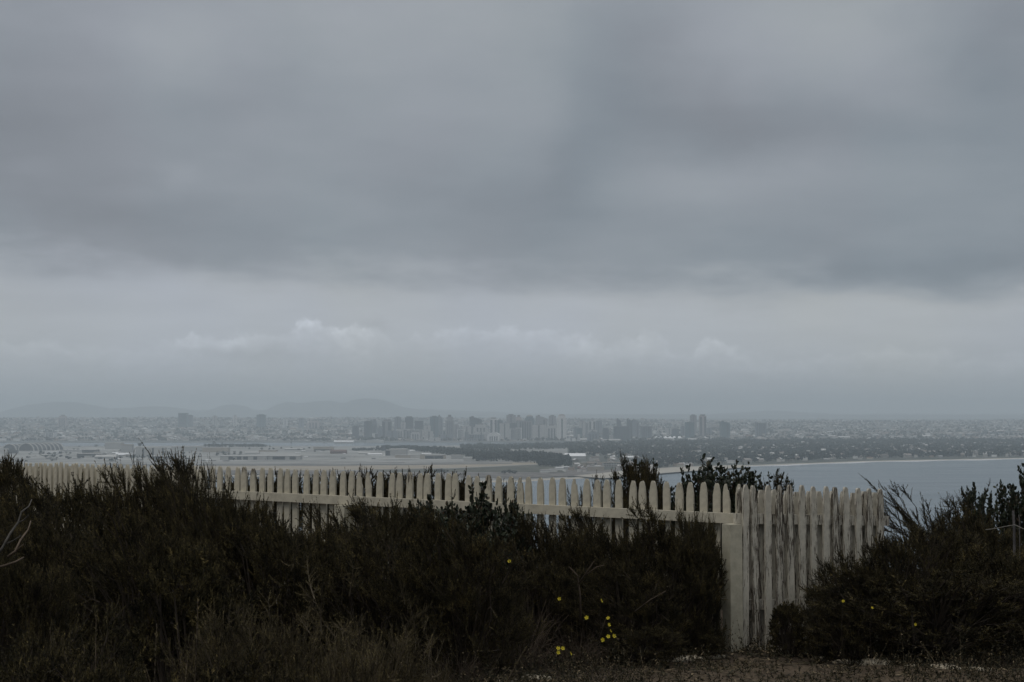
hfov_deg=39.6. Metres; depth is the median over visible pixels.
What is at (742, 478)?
leafy shrub
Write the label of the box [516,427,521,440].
block
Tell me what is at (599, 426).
tower block
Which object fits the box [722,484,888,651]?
picket fence
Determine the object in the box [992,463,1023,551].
leafy shrub
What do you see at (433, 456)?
airfield building
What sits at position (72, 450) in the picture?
airfield building
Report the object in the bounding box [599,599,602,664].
yellow flower
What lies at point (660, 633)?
shrub
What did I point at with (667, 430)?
tower block
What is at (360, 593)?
shrub
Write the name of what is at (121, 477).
shrub
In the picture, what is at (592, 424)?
tower block
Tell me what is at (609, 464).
beach building
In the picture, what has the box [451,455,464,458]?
airfield building
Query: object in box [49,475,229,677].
shrub
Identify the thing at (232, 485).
shrub
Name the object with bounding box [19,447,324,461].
airfield bushes
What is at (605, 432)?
tower block
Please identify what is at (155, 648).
stalk plant
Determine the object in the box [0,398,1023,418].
hills
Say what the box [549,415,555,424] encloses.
tower block
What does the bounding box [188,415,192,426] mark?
hill building
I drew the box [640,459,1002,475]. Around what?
surf
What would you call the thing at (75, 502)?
shrub
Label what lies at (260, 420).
hill building
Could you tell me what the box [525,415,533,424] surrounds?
tower block
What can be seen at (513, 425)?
tower block
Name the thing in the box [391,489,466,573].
leafy shrub
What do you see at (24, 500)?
shrub
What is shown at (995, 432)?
bridge
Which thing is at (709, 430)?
tower block
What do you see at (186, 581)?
shrub
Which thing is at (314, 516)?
shrub
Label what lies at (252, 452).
airfield building
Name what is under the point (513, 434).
block
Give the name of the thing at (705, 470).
leafy shrub
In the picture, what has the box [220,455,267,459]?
airfield building
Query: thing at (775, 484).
shrub
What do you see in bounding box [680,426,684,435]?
tower block
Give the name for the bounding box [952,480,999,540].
leafy shrub
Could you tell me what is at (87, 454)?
airfield building
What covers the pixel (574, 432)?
tower block
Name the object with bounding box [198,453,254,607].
shrub
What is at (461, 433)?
tower block
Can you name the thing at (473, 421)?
tower block
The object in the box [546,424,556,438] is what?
tower block
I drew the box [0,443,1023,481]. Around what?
peninsula ground
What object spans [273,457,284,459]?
door
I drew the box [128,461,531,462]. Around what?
taxiway
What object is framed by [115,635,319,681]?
shrub
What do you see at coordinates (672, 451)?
town trees
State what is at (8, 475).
shrub
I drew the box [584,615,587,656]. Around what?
yellow flower
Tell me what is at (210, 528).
shrub
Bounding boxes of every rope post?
[1012,511,1015,554]
[1018,515,1019,556]
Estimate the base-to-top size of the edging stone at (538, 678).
0.030 m
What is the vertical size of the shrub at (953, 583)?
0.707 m
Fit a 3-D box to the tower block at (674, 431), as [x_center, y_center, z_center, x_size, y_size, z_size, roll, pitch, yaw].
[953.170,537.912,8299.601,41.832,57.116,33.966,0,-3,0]
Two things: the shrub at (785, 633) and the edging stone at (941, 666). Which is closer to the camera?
the edging stone at (941, 666)
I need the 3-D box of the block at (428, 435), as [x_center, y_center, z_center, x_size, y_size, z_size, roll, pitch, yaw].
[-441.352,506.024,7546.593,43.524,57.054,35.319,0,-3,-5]
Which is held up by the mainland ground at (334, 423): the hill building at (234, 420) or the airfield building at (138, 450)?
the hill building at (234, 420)
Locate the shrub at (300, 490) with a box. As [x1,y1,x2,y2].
[266,468,328,535]
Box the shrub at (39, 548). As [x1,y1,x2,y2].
[0,484,134,679]
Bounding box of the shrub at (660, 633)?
[592,624,690,667]
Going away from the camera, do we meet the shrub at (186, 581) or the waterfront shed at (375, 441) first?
the shrub at (186, 581)
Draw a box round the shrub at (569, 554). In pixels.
[535,519,609,645]
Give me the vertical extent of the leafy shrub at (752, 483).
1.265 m
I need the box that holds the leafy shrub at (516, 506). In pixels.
[491,489,540,616]
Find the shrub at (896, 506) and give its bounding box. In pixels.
[858,473,995,575]
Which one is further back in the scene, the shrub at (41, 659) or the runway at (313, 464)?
the runway at (313, 464)
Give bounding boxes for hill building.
[45,432,56,437]
[58,415,67,426]
[121,417,126,427]
[178,413,188,427]
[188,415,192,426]
[212,415,216,426]
[233,415,236,426]
[256,414,265,426]
[283,419,287,427]
[299,418,303,426]
[307,420,320,428]
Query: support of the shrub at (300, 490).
on the ground at (782, 659)
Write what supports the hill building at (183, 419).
on the mainland ground at (334, 423)
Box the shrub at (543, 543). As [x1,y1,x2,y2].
[505,505,574,622]
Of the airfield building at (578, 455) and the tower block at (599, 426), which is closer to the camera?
the airfield building at (578, 455)
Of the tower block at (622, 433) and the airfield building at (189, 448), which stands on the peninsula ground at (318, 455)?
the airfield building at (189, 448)
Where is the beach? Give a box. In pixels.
[577,465,741,477]
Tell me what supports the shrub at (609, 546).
on the ground at (782, 659)
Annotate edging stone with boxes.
[521,674,551,679]
[672,655,690,661]
[832,659,858,663]
[860,658,891,665]
[931,664,960,669]
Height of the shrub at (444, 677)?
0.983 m
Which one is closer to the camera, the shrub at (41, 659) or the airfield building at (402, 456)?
the shrub at (41, 659)
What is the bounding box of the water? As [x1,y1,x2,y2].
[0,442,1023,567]
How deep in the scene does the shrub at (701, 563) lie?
9.58 m
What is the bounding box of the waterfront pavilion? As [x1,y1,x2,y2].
[655,436,681,438]
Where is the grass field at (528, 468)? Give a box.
[374,465,563,471]
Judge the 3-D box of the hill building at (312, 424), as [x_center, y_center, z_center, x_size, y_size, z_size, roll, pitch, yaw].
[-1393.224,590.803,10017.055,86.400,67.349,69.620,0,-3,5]
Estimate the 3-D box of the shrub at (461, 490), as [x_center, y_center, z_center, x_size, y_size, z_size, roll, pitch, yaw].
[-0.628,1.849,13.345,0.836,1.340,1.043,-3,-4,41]
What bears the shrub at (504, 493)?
on the ground at (782, 659)
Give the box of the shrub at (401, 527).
[329,488,437,634]
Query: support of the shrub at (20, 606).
on the ground at (782, 659)
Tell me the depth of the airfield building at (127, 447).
5060.44 m
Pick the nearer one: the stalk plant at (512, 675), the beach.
the stalk plant at (512, 675)
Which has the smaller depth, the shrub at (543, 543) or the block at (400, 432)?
the shrub at (543, 543)
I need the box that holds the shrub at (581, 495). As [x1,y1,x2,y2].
[557,471,614,537]
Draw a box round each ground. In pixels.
[0,416,1023,442]
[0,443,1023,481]
[85,608,1023,681]
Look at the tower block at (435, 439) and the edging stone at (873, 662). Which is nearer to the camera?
the edging stone at (873, 662)
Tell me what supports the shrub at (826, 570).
on the ground at (782, 659)
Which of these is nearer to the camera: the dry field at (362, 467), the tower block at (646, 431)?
the dry field at (362, 467)
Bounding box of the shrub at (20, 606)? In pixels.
[0,539,84,680]
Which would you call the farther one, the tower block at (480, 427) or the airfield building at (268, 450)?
the tower block at (480, 427)
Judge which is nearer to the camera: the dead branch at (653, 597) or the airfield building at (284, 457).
the dead branch at (653, 597)
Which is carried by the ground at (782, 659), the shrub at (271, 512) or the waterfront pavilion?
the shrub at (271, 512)
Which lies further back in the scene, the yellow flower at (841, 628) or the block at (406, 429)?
the block at (406, 429)
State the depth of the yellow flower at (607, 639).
8.98 m
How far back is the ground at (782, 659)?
9.33 m
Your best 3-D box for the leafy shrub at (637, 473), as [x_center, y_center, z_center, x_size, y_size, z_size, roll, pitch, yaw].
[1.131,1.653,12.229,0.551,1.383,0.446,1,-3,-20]
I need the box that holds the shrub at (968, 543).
[889,517,1023,637]
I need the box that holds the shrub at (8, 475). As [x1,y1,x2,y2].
[0,450,34,539]
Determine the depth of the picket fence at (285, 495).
11.05 m
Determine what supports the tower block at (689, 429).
on the mainland ground at (334, 423)
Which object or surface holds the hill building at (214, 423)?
on the mainland ground at (334, 423)
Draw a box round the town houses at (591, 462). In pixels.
[572,439,1023,471]
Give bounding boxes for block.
[352,426,358,437]
[364,421,371,438]
[372,419,376,432]
[378,427,381,437]
[382,420,391,437]
[387,430,397,439]
[394,417,400,430]
[396,428,402,437]
[401,422,405,428]
[403,428,414,437]
[405,416,412,427]
[405,430,421,438]
[410,431,419,440]
[415,421,423,429]
[424,425,430,430]
[425,431,432,440]
[430,416,438,437]
[430,438,440,440]
[438,415,442,434]
[440,434,452,440]
[445,415,453,434]
[453,424,458,439]
[457,429,464,438]
[462,426,470,433]
[463,438,477,440]
[468,434,483,440]
[469,416,481,433]
[473,423,486,433]
[475,432,486,440]
[487,432,500,440]
[490,418,496,432]
[497,420,502,433]
[500,423,509,438]
[506,414,515,422]
[510,423,516,427]
[510,428,516,440]
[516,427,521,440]
[517,421,531,438]
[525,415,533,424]
[532,424,545,439]
[536,415,546,427]
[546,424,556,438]
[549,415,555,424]
[557,414,566,438]
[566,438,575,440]
[573,427,576,437]
[577,428,581,437]
[579,421,584,435]
[585,423,588,432]
[587,431,598,440]
[589,420,595,429]
[596,421,601,433]
[602,427,608,438]
[613,426,629,440]
[616,418,620,425]
[627,418,631,437]
[631,419,638,437]
[640,426,651,437]
[665,428,672,433]
[671,428,678,436]
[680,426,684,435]
[685,422,693,438]
[690,414,696,434]
[699,414,705,435]
[707,428,711,434]
[719,421,729,437]
[755,423,766,436]
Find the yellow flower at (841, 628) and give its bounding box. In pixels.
[841,600,844,657]
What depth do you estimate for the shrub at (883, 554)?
9.60 m
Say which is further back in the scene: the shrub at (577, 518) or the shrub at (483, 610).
the shrub at (577, 518)
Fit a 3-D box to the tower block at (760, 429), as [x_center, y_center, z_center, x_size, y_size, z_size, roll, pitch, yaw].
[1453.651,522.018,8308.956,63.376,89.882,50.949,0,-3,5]
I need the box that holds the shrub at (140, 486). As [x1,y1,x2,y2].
[117,450,186,627]
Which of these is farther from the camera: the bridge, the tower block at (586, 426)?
the tower block at (586, 426)
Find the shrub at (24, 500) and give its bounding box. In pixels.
[0,478,80,642]
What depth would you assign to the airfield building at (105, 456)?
4258.94 m
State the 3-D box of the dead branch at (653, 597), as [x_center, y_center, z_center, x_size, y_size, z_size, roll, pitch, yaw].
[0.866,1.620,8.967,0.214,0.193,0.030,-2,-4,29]
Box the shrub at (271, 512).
[255,499,306,638]
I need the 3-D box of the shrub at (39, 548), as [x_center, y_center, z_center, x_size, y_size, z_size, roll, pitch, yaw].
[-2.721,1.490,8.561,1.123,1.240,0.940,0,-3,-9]
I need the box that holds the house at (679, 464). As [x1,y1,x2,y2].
[676,463,683,466]
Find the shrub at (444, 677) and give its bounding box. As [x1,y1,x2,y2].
[365,577,463,681]
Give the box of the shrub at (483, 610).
[437,582,530,674]
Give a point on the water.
(930, 480)
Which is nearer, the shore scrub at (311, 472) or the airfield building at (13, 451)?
the shore scrub at (311, 472)
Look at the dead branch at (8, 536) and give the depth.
5.92 m
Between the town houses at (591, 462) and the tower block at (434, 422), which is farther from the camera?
the tower block at (434, 422)
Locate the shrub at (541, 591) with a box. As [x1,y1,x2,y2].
[481,530,600,658]
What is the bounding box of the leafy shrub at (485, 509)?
[429,480,531,641]
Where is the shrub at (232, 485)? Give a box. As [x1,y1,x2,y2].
[207,472,300,532]
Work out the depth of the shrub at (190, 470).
9.31 m
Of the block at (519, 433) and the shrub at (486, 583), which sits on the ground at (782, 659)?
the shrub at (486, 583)
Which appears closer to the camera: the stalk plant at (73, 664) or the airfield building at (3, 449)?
the stalk plant at (73, 664)
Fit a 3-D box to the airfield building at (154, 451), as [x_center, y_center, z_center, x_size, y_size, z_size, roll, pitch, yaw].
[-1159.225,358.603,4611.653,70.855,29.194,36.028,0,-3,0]
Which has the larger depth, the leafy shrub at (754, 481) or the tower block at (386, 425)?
the tower block at (386, 425)
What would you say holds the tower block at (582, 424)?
on the mainland ground at (334, 423)
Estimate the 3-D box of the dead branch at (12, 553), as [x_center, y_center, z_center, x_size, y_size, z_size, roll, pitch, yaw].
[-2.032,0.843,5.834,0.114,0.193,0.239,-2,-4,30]
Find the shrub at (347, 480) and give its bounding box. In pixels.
[309,464,388,532]
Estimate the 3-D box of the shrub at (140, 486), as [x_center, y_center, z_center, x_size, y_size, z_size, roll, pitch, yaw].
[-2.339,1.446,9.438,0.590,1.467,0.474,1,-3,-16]
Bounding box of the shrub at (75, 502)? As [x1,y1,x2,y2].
[0,467,139,595]
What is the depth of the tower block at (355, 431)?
7684.80 m
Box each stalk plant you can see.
[27,628,50,651]
[61,610,107,681]
[71,659,75,681]
[120,624,157,681]
[143,614,182,681]
[184,597,199,681]
[504,646,526,681]
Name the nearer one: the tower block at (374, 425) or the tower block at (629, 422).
the tower block at (629, 422)
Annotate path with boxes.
[598,657,1023,681]
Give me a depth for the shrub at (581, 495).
12.25 m
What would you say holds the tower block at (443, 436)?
on the mainland ground at (334, 423)
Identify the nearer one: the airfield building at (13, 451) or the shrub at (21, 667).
the shrub at (21, 667)
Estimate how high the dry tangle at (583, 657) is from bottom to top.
0.773 m
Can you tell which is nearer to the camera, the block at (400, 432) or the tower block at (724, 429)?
the block at (400, 432)
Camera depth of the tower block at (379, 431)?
7684.62 m
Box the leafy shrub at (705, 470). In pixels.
[683,453,735,551]
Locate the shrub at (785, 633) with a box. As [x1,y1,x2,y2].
[766,600,811,656]
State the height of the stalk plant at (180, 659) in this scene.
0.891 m
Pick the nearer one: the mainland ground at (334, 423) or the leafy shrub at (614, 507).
the leafy shrub at (614, 507)
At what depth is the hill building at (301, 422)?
10283.15 m
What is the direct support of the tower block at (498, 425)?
on the mainland ground at (334, 423)
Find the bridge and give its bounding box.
[943,431,1022,435]
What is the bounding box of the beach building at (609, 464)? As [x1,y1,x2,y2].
[586,462,620,466]
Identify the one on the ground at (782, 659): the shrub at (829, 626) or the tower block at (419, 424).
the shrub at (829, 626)
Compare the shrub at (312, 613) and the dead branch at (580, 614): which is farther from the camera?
the dead branch at (580, 614)
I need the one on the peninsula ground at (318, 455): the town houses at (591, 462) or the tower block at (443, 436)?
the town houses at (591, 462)
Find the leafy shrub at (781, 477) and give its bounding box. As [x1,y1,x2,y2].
[774,468,793,494]
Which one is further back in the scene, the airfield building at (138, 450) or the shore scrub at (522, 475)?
the airfield building at (138, 450)
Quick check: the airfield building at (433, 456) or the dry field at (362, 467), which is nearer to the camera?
the dry field at (362, 467)
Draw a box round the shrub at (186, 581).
[122,540,261,681]
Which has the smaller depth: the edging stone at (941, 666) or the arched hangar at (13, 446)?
the edging stone at (941, 666)
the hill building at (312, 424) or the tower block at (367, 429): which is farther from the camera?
the hill building at (312, 424)
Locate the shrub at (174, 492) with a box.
[129,440,259,670]
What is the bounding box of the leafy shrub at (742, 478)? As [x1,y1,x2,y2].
[715,459,756,488]
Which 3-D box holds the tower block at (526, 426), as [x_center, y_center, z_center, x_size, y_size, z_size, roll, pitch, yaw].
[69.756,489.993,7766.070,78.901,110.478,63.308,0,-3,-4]
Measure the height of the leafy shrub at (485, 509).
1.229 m
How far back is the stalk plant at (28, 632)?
5.31 m
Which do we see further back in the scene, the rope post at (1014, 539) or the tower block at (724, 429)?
the tower block at (724, 429)
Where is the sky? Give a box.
[0,0,1023,413]
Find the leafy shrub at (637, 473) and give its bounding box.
[613,456,662,529]
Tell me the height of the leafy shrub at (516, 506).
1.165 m
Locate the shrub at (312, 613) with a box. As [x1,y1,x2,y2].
[267,530,441,681]
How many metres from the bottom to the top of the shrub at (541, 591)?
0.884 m
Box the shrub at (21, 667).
[0,624,180,681]
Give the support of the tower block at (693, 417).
on the mainland ground at (334, 423)
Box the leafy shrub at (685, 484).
[661,463,711,532]
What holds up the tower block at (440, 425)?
on the mainland ground at (334, 423)
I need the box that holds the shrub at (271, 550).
[188,509,361,670]
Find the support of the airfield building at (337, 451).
on the peninsula ground at (318, 455)
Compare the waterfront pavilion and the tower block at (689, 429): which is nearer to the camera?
the waterfront pavilion
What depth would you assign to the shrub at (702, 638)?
9.54 m
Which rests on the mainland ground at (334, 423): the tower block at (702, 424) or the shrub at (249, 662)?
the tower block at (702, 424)
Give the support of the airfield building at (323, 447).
on the peninsula ground at (318, 455)
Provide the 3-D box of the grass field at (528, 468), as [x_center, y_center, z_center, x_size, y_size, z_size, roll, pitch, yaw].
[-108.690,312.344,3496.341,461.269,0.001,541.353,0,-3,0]
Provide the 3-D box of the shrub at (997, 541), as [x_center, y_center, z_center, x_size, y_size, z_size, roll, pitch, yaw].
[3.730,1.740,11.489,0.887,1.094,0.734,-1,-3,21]
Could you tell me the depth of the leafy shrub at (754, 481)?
12.44 m
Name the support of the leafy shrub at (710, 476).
on the ground at (782, 659)
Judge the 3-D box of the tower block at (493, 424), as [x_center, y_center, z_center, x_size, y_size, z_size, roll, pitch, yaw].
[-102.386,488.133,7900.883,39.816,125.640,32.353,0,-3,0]
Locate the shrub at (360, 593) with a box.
[285,497,466,681]
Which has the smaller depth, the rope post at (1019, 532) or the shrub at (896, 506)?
the rope post at (1019, 532)
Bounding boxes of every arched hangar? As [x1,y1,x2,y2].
[3,443,22,449]
[18,442,63,450]
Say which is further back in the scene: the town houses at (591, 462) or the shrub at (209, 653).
the town houses at (591, 462)
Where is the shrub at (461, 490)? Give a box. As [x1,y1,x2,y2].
[404,468,482,516]
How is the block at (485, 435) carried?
on the mainland ground at (334, 423)
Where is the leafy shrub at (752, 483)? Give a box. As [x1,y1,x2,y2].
[721,466,763,549]
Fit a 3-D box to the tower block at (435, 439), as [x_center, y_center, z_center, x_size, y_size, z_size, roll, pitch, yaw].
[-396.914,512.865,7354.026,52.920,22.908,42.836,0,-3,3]
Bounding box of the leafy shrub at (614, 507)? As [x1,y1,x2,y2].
[611,476,628,536]
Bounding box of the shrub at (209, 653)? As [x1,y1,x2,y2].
[159,590,440,681]
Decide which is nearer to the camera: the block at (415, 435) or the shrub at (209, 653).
the shrub at (209, 653)
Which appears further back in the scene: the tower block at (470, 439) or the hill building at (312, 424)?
the hill building at (312, 424)
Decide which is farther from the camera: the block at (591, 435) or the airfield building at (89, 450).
the block at (591, 435)
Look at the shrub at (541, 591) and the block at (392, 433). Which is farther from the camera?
the block at (392, 433)
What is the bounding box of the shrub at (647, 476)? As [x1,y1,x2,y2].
[609,451,672,587]
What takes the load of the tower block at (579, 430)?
on the mainland ground at (334, 423)
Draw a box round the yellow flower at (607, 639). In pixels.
[606,616,609,667]
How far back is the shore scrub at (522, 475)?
3102.91 m
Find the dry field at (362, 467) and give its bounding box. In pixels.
[197,462,535,469]
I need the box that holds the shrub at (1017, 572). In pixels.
[945,543,1023,649]
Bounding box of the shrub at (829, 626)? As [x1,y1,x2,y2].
[798,594,911,665]
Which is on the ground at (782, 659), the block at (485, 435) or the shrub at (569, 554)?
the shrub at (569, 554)
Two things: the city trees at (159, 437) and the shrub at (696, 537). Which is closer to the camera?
the shrub at (696, 537)
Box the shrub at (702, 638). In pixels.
[682,631,725,659]
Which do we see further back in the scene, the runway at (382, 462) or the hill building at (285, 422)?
the hill building at (285, 422)
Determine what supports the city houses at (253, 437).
on the mainland ground at (334, 423)
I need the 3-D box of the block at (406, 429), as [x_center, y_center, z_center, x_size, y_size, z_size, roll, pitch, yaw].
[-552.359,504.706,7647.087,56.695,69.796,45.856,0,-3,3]
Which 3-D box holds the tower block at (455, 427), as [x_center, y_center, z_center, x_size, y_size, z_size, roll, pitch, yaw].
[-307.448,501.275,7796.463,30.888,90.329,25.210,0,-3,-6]
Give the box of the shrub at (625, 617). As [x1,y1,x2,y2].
[551,555,693,656]
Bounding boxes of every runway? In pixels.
[102,463,511,465]
[314,461,403,462]
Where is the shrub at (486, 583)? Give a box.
[360,500,550,679]
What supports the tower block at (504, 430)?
on the mainland ground at (334, 423)
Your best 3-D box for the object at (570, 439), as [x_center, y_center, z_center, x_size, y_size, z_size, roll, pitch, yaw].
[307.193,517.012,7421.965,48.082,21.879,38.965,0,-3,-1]
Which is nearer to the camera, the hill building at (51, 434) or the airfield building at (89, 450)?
the airfield building at (89, 450)
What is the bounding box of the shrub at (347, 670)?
[236,617,422,681]
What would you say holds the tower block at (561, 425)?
on the mainland ground at (334, 423)
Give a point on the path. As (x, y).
(790, 669)
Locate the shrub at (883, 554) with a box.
[850,513,973,656]
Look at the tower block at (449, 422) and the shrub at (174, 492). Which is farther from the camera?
the tower block at (449, 422)
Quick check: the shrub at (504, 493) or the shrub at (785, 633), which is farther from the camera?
the shrub at (504, 493)
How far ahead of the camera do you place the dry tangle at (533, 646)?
9.11 m
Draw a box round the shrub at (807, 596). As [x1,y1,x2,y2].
[798,573,851,661]
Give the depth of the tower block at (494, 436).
7434.28 m
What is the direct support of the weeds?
on the ground at (782, 659)
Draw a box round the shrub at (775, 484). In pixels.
[721,468,794,553]
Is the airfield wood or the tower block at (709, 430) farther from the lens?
the tower block at (709, 430)
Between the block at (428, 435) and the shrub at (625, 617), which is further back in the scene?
the block at (428, 435)
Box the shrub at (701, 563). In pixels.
[606,496,731,656]
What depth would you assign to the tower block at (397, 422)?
8087.02 m
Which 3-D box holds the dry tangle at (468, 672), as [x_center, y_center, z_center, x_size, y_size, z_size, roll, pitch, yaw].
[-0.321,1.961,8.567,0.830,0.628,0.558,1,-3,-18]
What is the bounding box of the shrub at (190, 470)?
[128,445,259,620]
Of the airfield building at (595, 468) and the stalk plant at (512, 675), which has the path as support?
the stalk plant at (512, 675)
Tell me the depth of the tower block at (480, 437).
7483.20 m
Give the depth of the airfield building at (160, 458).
4206.45 m
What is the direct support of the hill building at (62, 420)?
on the mainland ground at (334, 423)
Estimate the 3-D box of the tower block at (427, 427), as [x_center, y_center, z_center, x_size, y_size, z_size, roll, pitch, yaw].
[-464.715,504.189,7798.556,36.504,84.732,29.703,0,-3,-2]
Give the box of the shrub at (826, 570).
[799,549,910,658]
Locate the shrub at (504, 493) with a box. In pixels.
[463,473,524,561]
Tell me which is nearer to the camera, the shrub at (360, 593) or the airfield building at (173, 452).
the shrub at (360, 593)
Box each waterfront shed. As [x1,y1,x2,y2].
[334,440,354,442]
[366,439,383,442]
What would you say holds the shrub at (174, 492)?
on the ground at (782, 659)
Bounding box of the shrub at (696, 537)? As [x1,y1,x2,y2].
[665,502,725,653]
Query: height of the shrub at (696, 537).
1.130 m
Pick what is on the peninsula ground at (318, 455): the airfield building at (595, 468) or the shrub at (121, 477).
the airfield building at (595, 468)
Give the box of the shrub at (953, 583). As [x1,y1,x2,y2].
[806,564,1023,665]
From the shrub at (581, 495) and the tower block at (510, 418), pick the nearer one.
the shrub at (581, 495)
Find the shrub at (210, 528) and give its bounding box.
[160,476,287,676]
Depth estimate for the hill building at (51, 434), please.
7884.20 m
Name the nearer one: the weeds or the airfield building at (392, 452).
the weeds
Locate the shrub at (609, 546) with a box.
[584,507,689,645]
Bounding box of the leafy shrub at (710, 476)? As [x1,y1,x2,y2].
[672,461,750,609]
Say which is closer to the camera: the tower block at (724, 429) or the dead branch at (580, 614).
the dead branch at (580, 614)
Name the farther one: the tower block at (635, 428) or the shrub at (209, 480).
the tower block at (635, 428)
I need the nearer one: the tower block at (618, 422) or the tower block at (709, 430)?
the tower block at (618, 422)
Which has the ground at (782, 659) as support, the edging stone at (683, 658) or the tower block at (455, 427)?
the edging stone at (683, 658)
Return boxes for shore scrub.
[215,470,384,474]
[386,470,621,477]
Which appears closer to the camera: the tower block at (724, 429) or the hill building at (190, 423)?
the tower block at (724, 429)
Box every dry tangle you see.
[416,621,520,681]
[490,563,568,669]
[543,595,614,672]
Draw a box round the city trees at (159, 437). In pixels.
[0,416,1023,440]
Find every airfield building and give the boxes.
[0,448,8,452]
[7,450,18,452]
[60,450,81,451]
[77,453,104,456]
[82,449,99,452]
[95,455,117,458]
[105,442,123,448]
[121,444,133,451]
[136,447,141,454]
[142,447,166,455]
[149,456,173,459]
[164,450,177,455]
[171,446,204,450]
[202,447,229,451]
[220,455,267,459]
[245,452,259,453]
[259,450,277,451]
[267,455,302,459]
[285,448,302,449]
[313,446,333,449]
[330,450,346,453]
[385,449,407,455]
[395,455,410,457]
[425,455,442,458]
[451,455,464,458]
[463,457,471,460]
[564,453,585,458]
[587,466,603,470]
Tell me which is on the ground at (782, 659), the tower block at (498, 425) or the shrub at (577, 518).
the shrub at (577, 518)
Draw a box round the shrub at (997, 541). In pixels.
[922,490,1023,564]
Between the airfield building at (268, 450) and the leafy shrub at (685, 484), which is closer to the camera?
the leafy shrub at (685, 484)
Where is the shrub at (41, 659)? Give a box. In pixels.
[0,593,139,681]
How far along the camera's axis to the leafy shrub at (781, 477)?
12.65 m
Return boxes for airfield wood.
[204,443,571,465]
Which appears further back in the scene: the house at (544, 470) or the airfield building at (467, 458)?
the airfield building at (467, 458)
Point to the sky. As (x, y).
(522, 206)
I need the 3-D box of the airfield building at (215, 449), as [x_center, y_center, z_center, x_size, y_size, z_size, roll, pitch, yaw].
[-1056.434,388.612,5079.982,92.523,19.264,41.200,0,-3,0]
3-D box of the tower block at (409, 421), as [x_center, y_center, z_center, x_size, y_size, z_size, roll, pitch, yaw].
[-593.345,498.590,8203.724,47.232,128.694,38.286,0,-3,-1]
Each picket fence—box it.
[5,462,206,527]
[203,466,740,635]
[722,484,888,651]
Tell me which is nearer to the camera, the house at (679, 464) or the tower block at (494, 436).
the house at (679, 464)
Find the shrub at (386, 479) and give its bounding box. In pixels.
[363,464,445,538]
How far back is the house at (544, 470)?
3228.43 m
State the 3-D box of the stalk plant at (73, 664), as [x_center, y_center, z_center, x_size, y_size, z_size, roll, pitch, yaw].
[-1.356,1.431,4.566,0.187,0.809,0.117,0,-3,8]
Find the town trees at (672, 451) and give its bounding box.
[460,437,1023,467]
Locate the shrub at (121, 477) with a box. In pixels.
[71,457,157,643]
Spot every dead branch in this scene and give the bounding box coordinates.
[0,499,31,551]
[0,521,30,567]
[569,561,602,621]
[634,584,665,611]
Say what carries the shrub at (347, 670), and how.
on the ground at (782, 659)
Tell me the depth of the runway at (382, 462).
3917.14 m
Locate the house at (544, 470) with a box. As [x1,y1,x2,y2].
[540,469,549,472]
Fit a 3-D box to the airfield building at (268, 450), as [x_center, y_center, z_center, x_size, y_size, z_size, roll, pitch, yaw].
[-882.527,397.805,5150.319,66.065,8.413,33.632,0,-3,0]
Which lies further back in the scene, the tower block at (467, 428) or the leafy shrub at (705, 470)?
the tower block at (467, 428)
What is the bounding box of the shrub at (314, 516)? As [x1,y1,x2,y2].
[276,497,387,639]
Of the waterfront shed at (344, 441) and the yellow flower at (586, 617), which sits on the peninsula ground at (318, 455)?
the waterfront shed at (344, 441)
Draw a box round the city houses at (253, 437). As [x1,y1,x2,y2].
[0,416,1023,440]
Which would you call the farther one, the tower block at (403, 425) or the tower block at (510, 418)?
the tower block at (510, 418)
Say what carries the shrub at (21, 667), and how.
on the ground at (782, 659)
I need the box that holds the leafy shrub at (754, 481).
[732,468,773,489]
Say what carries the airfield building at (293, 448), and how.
on the peninsula ground at (318, 455)
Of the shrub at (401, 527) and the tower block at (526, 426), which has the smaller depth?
the shrub at (401, 527)
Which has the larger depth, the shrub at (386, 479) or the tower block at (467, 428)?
the tower block at (467, 428)
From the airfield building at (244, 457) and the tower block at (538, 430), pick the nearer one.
the airfield building at (244, 457)
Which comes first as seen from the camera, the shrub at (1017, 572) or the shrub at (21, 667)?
the shrub at (21, 667)
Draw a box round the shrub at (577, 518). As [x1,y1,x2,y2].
[537,505,649,638]
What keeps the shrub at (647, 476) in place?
on the ground at (782, 659)
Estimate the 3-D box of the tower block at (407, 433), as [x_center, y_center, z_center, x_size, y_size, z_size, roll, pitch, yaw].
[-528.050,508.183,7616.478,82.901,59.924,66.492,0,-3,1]
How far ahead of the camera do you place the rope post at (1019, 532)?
11.03 m
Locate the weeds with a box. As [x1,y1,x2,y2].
[230,609,1023,681]
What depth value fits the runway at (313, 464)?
3755.10 m
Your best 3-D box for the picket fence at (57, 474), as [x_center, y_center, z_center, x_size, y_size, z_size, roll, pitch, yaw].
[-4.194,1.897,13.712,4.053,1.476,0.102,-3,-4,41]
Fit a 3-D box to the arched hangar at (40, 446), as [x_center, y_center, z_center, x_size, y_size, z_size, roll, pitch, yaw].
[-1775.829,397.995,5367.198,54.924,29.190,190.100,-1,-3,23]
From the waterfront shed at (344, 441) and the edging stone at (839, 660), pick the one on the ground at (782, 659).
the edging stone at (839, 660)
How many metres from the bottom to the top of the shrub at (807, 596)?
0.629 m
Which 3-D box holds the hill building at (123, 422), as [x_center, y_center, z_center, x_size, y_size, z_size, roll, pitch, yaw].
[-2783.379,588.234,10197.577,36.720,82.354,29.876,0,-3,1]
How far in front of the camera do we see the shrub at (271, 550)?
8.41 m
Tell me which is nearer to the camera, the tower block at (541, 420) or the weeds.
the weeds

